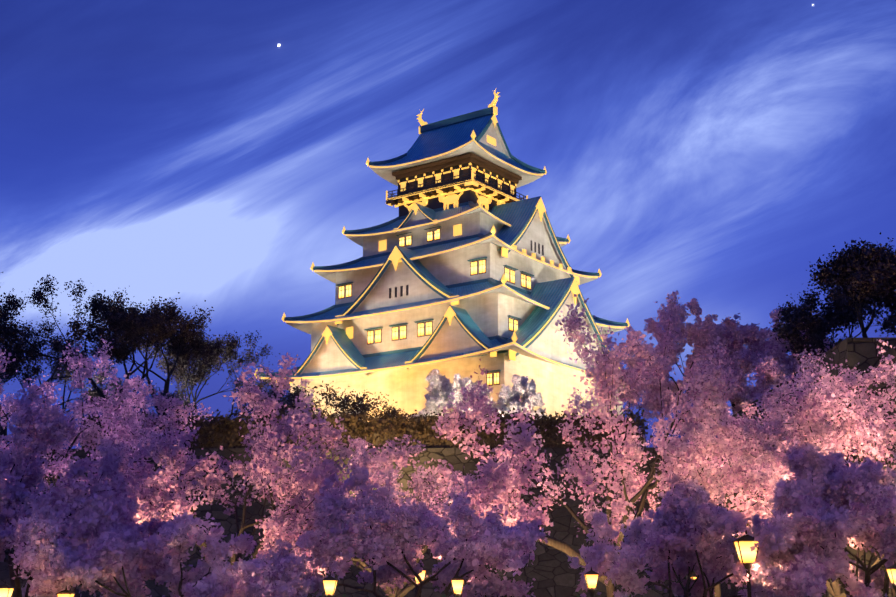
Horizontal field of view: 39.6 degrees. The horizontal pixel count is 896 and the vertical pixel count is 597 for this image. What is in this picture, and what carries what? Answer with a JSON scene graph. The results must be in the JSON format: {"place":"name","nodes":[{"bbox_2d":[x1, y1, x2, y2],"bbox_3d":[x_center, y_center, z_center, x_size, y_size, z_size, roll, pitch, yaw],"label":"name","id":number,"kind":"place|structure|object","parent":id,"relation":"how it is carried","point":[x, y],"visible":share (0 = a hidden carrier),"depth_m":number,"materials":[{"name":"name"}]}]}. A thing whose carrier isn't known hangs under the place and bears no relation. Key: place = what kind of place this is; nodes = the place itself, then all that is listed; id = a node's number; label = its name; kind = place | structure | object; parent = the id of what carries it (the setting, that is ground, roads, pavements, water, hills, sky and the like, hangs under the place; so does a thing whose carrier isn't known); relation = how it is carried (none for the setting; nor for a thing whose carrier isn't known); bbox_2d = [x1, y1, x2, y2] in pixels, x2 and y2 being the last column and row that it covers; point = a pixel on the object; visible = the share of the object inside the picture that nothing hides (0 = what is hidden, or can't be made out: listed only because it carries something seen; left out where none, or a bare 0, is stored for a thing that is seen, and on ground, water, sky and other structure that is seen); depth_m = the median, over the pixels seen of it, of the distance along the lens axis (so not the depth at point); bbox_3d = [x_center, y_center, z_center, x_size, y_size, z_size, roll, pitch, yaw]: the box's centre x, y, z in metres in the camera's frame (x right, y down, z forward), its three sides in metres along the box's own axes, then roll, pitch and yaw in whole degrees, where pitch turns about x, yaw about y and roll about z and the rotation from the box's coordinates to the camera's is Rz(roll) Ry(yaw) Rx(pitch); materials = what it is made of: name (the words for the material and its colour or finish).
{"place":"outdoors","nodes":[
{"label":"outdoors","id":0,"kind":"place"},
{"bbox_2d":[0,0,895,448],"label":"sky","id":1,"kind":"structure","parent":0,"point":[712,152],"materials":[{"name":"blue"}]},
{"bbox_2d":[342,592,881,596],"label":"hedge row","id":2,"kind":"object","parent":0,"point":[443,595],"visible":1,"depth_m":20.86,"materials":[{"name":"green plant"}]},
{"label":"ground","id":3,"kind":"structure","parent":0,"visible":0},
{"bbox_2d":[0,580,13,596],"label":"lamp post","id":4,"kind":"object","parent":3,"relation":"on","point":[6,590],"visible":1,"depth_m":23.99,"materials":[{"name":"yellow glass"}]},
{"bbox_2d":[56,586,75,596],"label":"lamp post","id":5,"kind":"object","parent":3,"relation":"on","point":[65,593],"visible":1,"depth_m":23.59,"materials":[{"name":"yellow glass"}]},
{"bbox_2d":[0,375,176,596],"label":"cherry tree","id":6,"kind":"object","parent":3,"relation":"on","point":[19,479],"visible":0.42,"depth_m":27.95,"materials":[{"name":"pink plant"}]},
{"bbox_2d":[0,335,213,596],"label":"cherry tree","id":7,"kind":"object","parent":3,"relation":"on","point":[121,422],"visible":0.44,"depth_m":49.74,"materials":[{"name":"pink plant"}]},
{"bbox_2d":[11,491,316,596],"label":"cherry tree","id":8,"kind":"object","parent":3,"relation":"on","point":[87,548],"visible":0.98,"depth_m":25.28,"materials":[{"name":"purple plant"}]},
{"bbox_2d":[45,352,427,595],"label":"cherry tree","id":9,"kind":"object","parent":3,"relation":"on","point":[171,498],"visible":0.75,"depth_m":36.87,"materials":[{"name":"pink plant"}]},
{"bbox_2d":[322,572,337,596],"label":"lamp post","id":10,"kind":"object","parent":3,"relation":"on","point":[330,582],"visible":1,"depth_m":23.37,"materials":[{"name":"yellow glass"}]},
{"bbox_2d":[0,447,725,596],"bbox_3d":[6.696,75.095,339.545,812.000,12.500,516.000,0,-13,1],"label":"stone wall","id":11,"kind":"structure","parent":3,"relation":"on","point":[551,571],"depth_m":93.21,"materials":[{"name":"stone"}]},
{"bbox_2d":[0,320,52,386],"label":"bare tree","id":12,"kind":"object","parent":11,"relation":"on","point":[16,365],"visible":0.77,"depth_m":121.30,"materials":[{"name":"green plant"}]},
{"bbox_2d":[0,317,124,413],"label":"bare tree","id":13,"kind":"object","parent":11,"relation":"on","point":[64,367],"visible":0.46,"depth_m":133.08,"materials":[{"name":"green plant"}]},
{"bbox_2d":[0,272,166,443],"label":"bare tree","id":14,"kind":"object","parent":11,"relation":"on","point":[38,295],"visible":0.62,"depth_m":114.33,"materials":[{"name":"green plant"}]},
{"bbox_2d":[0,290,203,415],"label":"bare tree","id":15,"kind":"object","parent":11,"relation":"on","point":[74,326],"visible":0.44,"depth_m":118.17,"materials":[{"name":"green plant"}]},
{"bbox_2d":[88,286,213,416],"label":"bare tree","id":16,"kind":"object","parent":11,"relation":"on","point":[116,318],"visible":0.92,"depth_m":113.49,"materials":[{"name":"green plant"}]},
{"bbox_2d":[84,337,272,424],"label":"bare tree","id":17,"kind":"object","parent":11,"relation":"on","point":[181,369],"visible":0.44,"depth_m":142.12,"materials":[{"name":"green plant"}]},
{"bbox_2d":[143,324,288,419],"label":"bare tree","id":18,"kind":"object","parent":11,"relation":"on","point":[229,347],"visible":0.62,"depth_m":130.17,"materials":[{"name":"green plant"}]},
{"bbox_2d":[228,384,330,419],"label":"bare tree","id":19,"kind":"object","parent":11,"relation":"on","point":[282,398],"visible":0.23,"depth_m":122.61,"materials":[{"name":"green plant"}]},
{"bbox_2d":[245,381,372,420],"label":"bush","id":20,"kind":"object","parent":11,"relation":"on","point":[343,402],"visible":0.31,"depth_m":116.07,"materials":[{"name":"green plant"}]},
{"bbox_2d":[78,407,652,448],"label":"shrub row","id":21,"kind":"object","parent":11,"relation":"on","point":[215,432],"visible":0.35,"depth_m":96.99,"materials":[{"name":"green plant"}]},
{"bbox_2d":[334,391,404,429],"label":"shrub","id":22,"kind":"object","parent":11,"relation":"on","point":[387,412],"visible":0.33,"depth_m":118.05,"materials":[{"name":"green plant"}]},
{"bbox_2d":[254,88,644,428],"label":"castle","id":23,"kind":"structure","parent":11,"relation":"on","point":[461,266],"depth_m":146.00,"materials":[{"name":"paint"}]},
{"bbox_2d":[410,369,496,422],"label":"cherry tree","id":24,"kind":"object","parent":11,"relation":"on","point":[440,387],"visible":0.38,"depth_m":114.03,"materials":[{"name":"pink plant"}]},
{"bbox_2d":[493,374,546,419],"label":"cherry tree","id":25,"kind":"object","parent":11,"relation":"on","point":[530,396],"visible":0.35,"depth_m":116.11,"materials":[{"name":"pink plant"}]},
{"bbox_2d":[568,379,659,421],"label":"cherry tree","id":26,"kind":"object","parent":11,"relation":"on","point":[639,407],"visible":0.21,"depth_m":109.44,"materials":[{"name":"pink plant"}]},
{"bbox_2d":[617,290,756,421],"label":"cherry tree","id":27,"kind":"object","parent":11,"relation":"on","point":[705,332],"visible":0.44,"depth_m":103.11,"materials":[{"name":"pink plant"}]},
{"bbox_2d":[683,308,796,420],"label":"cherry tree","id":28,"kind":"object","parent":11,"relation":"on","point":[749,338],"visible":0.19,"depth_m":105.88,"materials":[{"name":"pink plant"}]},
{"bbox_2d":[743,322,833,396],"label":"cherry tree","id":29,"kind":"object","parent":11,"relation":"on","point":[774,349],"visible":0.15,"depth_m":102.30,"materials":[{"name":"pink plant"}]},
{"bbox_2d":[273,431,527,596],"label":"cherry tree","id":30,"kind":"object","parent":3,"relation":"on","point":[419,481],"visible":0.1,"depth_m":50.15,"materials":[{"name":"pink plant"}]},
{"bbox_2d":[256,466,549,596],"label":"cherry tree","id":31,"kind":"object","parent":3,"relation":"on","point":[474,546],"visible":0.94,"depth_m":27.23,"materials":[{"name":"purple plant"}]},
{"bbox_2d":[414,565,426,596],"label":"lamp post","id":32,"kind":"object","parent":3,"relation":"on","point":[422,575],"visible":0.46,"depth_m":38.71,"materials":[{"name":"yellow glass"}]},
{"bbox_2d":[451,572,464,596],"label":"lamp post","id":33,"kind":"object","parent":3,"relation":"on","point":[457,582],"visible":1,"depth_m":24.27,"materials":[{"name":"yellow glass"}]},
{"bbox_2d":[583,567,598,596],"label":"lamp post","id":34,"kind":"object","parent":3,"relation":"on","point":[591,576],"visible":1,"depth_m":23.89,"materials":[{"name":"yellow glass"}]},
{"bbox_2d":[425,294,795,596],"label":"cherry tree","id":35,"kind":"object","parent":3,"relation":"on","point":[699,423],"visible":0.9,"depth_m":34.35,"materials":[{"name":"pink plant"}]},
{"bbox_2d":[606,388,768,596],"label":"cherry tree","id":36,"kind":"object","parent":3,"relation":"on","point":[642,482],"visible":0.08,"depth_m":58.96,"materials":[{"name":"pink plant"}]},
{"bbox_2d":[567,470,826,596],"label":"cherry tree","id":37,"kind":"object","parent":3,"relation":"on","point":[690,527],"visible":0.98,"depth_m":26.37,"materials":[{"name":"purple plant"}]},
{"bbox_2d":[732,530,758,596],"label":"lamp post","id":38,"kind":"object","parent":3,"relation":"on","point":[746,556],"visible":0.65,"depth_m":25.58,"materials":[{"name":"yellow glass"}]},
{"bbox_2d":[663,339,895,596],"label":"cherry tree","id":39,"kind":"object","parent":3,"relation":"on","point":[861,427],"visible":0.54,"depth_m":39.72,"materials":[{"name":"pink plant"}]},
{"bbox_2d":[713,337,895,596],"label":"rampart","id":40,"kind":"object","parent":3,"relation":"on","point":[862,352],"visible":0.12,"depth_m":62.39,"materials":[{"name":"stone"}]},
{"bbox_2d":[770,272,895,363],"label":"bare tree","id":41,"kind":"object","parent":40,"relation":"on","point":[818,326],"visible":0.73,"depth_m":81.37,"materials":[{"name":"green plant"}]},
{"bbox_2d":[808,232,895,337],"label":"bare tree","id":42,"kind":"object","parent":40,"relation":"on","point":[873,267],"visible":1,"depth_m":68.87,"materials":[{"name":"green plant"}]},
{"bbox_2d":[850,270,895,319],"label":"bare tree","id":43,"kind":"object","parent":40,"relation":"on","point":[889,303],"visible":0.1,"depth_m":71.19,"materials":[{"name":"green plant"}]},
{"bbox_2d":[732,346,895,596],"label":"cherry tree","id":44,"kind":"object","parent":3,"relation":"on","point":[779,404],"visible":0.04,"depth_m":51.74,"materials":[{"name":"pink plant"}]},
{"bbox_2d":[750,439,895,596],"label":"cherry tree","id":45,"kind":"object","parent":3,"relation":"on","point":[828,519],"visible":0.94,"depth_m":28.13,"materials":[{"name":"pink plant"}]},
{"bbox_2d":[886,561,895,596],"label":"lamp post","id":46,"kind":"object","parent":3,"relation":"on","point":[891,571],"visible":1,"depth_m":23.20,"materials":[{"name":"black metal"}]}
]}

